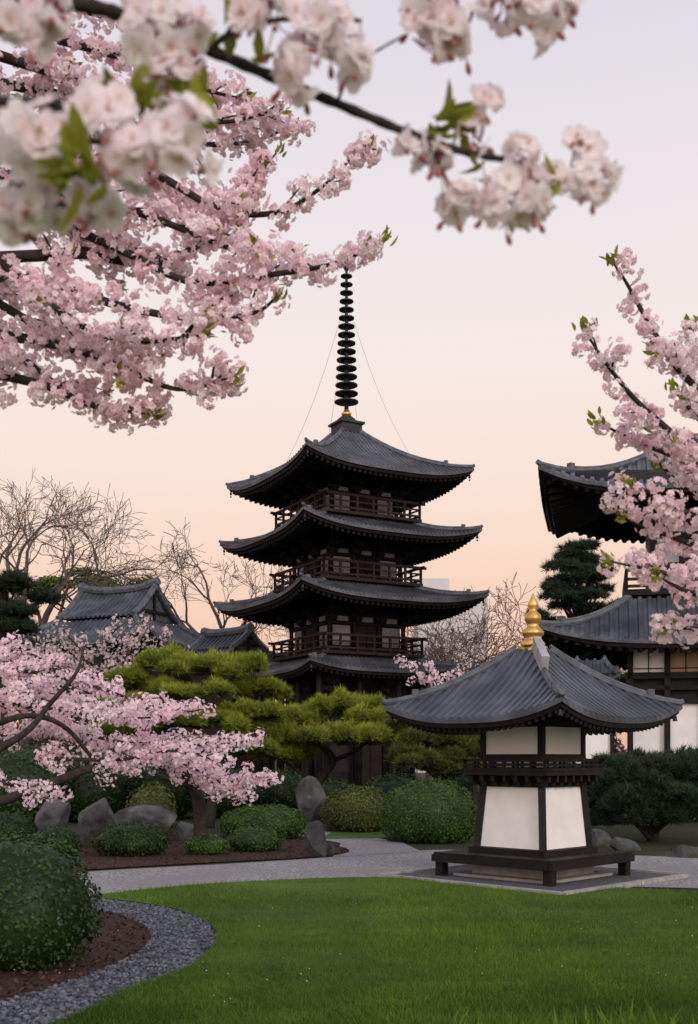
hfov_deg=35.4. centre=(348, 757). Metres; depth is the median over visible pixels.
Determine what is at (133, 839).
shrub
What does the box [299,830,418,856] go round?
side path
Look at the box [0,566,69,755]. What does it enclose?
pine tree
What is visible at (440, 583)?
concrete building
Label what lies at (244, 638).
temple wing
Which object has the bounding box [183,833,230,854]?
shrub
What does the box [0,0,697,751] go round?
sky
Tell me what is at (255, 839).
shrub
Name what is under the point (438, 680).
cherry tree
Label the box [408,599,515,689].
leafless tree
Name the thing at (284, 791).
shrub
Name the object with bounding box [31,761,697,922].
ground
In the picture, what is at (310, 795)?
rock
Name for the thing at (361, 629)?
door
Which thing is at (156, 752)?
cherry tree
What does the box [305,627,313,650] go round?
door
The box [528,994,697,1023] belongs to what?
grass tuft
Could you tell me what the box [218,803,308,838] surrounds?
shrub
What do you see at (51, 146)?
cherry tree
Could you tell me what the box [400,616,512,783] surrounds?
leafless tree
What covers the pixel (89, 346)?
cherry tree
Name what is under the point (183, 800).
shrub
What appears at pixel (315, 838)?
rock
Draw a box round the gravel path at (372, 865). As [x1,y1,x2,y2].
[78,850,697,895]
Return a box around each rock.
[34,797,70,833]
[78,797,115,846]
[114,805,177,834]
[174,821,192,840]
[295,776,327,826]
[303,820,326,857]
[327,845,334,855]
[591,829,611,845]
[609,837,640,851]
[665,845,697,857]
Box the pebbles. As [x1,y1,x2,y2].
[0,897,215,1023]
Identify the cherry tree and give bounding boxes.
[0,0,623,247]
[0,12,397,435]
[0,630,284,838]
[14,611,194,753]
[393,654,477,822]
[571,244,697,649]
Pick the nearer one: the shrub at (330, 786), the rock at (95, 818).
the rock at (95, 818)
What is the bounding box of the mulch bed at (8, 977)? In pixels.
[0,912,150,1000]
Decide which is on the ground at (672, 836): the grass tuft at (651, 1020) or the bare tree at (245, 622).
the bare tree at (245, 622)
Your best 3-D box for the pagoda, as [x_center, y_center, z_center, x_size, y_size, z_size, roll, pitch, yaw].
[-0.092,-8.550,40.000,7.499,20.300,7.499,0,0,-29]
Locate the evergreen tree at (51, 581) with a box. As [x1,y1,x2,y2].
[26,562,156,609]
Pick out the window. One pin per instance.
(471, 635)
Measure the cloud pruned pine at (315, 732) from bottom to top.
3.430 m
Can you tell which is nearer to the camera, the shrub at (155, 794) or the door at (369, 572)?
the shrub at (155, 794)
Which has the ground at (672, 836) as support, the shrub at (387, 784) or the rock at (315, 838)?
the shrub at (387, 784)
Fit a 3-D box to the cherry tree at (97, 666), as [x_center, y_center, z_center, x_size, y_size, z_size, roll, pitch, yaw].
[-8.063,-1.687,36.091,6.088,6.581,2.992,0,0,0]
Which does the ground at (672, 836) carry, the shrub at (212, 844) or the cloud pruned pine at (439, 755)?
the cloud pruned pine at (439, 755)
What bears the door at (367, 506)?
in the pagoda
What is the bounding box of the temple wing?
[181,622,279,774]
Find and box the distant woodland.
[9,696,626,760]
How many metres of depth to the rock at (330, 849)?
17.78 m
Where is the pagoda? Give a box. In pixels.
[213,247,489,788]
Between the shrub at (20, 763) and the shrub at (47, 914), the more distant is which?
the shrub at (20, 763)
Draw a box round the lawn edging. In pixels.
[94,897,216,974]
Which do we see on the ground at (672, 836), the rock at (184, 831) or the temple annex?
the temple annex
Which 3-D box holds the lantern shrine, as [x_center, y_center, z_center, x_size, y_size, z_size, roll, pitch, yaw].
[2.454,-0.300,14.600,2.896,3.800,2.896,0,0,-45]
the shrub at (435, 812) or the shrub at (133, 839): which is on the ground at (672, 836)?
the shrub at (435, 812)
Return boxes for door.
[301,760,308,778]
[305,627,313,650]
[308,564,313,577]
[357,557,374,577]
[357,625,375,647]
[359,498,371,512]
[362,721,381,784]
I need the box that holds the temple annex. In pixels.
[567,655,620,762]
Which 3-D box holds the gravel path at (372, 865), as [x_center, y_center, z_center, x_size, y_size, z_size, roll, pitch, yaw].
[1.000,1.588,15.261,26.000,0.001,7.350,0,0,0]
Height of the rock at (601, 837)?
0.429 m
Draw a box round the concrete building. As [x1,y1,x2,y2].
[414,578,487,772]
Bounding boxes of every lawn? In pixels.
[88,877,697,1023]
[326,830,389,837]
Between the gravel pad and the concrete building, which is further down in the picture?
the gravel pad
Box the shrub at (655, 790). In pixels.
[566,744,697,841]
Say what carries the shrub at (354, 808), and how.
on the lawn at (343, 834)
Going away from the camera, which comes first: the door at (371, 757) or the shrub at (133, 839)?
the shrub at (133, 839)
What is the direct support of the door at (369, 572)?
in the pagoda
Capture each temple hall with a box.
[12,577,200,765]
[535,431,697,753]
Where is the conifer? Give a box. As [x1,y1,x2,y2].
[523,537,626,683]
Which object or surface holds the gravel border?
on the ground at (672, 836)
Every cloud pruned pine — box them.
[86,639,304,827]
[242,685,411,823]
[381,726,499,785]
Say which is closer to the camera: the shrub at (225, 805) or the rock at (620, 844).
the rock at (620, 844)
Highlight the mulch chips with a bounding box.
[0,834,347,996]
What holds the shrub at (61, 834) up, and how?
on the planting bed at (168, 854)
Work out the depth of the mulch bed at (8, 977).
8.54 m
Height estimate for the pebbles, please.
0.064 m
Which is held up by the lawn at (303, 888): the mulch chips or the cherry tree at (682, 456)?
the cherry tree at (682, 456)
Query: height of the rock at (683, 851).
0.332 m
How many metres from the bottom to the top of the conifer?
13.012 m
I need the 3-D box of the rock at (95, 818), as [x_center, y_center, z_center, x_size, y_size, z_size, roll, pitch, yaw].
[-4.497,1.213,19.577,0.683,1.014,0.559,0,0,0]
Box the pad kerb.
[377,864,689,894]
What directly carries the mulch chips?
on the planting bed at (168, 854)
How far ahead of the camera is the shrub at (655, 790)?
20.11 m
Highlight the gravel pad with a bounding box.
[395,866,671,894]
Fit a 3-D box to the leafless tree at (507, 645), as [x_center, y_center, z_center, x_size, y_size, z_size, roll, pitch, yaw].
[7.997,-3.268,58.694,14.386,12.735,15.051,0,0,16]
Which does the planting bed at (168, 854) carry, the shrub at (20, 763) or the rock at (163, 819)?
the rock at (163, 819)
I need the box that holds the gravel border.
[5,905,214,1020]
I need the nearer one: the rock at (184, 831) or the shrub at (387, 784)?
the rock at (184, 831)
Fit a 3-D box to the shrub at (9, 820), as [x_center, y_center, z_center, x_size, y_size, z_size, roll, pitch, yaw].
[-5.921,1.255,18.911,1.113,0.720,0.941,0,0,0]
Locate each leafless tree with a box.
[400,572,616,778]
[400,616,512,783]
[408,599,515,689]
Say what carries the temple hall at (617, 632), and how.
on the ground at (672, 836)
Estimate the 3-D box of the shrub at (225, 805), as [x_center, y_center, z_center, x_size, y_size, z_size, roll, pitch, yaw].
[-3.305,0.890,29.837,2.735,1.463,2.513,0,0,0]
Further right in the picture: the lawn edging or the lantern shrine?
the lantern shrine
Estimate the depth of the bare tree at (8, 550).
51.29 m
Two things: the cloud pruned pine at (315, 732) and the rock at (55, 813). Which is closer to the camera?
the rock at (55, 813)
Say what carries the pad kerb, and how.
on the ground at (672, 836)
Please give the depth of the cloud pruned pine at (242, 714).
24.13 m
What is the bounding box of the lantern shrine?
[382,594,684,886]
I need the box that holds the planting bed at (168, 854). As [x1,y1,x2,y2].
[69,834,348,869]
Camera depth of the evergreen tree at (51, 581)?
54.49 m
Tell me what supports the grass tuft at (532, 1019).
on the lawn at (303, 888)
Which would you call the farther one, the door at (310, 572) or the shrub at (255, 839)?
the door at (310, 572)
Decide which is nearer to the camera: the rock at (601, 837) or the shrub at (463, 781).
the rock at (601, 837)
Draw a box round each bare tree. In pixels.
[0,468,201,749]
[62,521,288,655]
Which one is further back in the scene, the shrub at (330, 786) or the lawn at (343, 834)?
the shrub at (330, 786)
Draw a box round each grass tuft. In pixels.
[429,1008,681,1023]
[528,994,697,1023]
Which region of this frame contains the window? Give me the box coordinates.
[427,633,478,642]
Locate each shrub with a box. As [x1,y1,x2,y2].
[0,739,79,821]
[0,810,37,843]
[0,828,109,971]
[29,826,82,856]
[61,746,154,821]
[90,821,171,856]
[125,781,176,834]
[128,764,206,819]
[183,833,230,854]
[190,765,276,816]
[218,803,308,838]
[225,825,289,851]
[263,767,301,813]
[318,784,390,832]
[323,776,355,797]
[358,769,424,804]
[378,778,476,843]
[429,766,498,809]
[566,744,697,841]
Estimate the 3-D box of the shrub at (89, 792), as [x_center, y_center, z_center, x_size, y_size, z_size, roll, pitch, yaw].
[-6.543,0.623,27.848,2.772,1.984,2.740,0,0,-38]
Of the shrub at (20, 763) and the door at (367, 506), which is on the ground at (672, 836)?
the shrub at (20, 763)
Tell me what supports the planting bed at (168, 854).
on the ground at (672, 836)
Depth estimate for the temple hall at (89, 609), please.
46.87 m

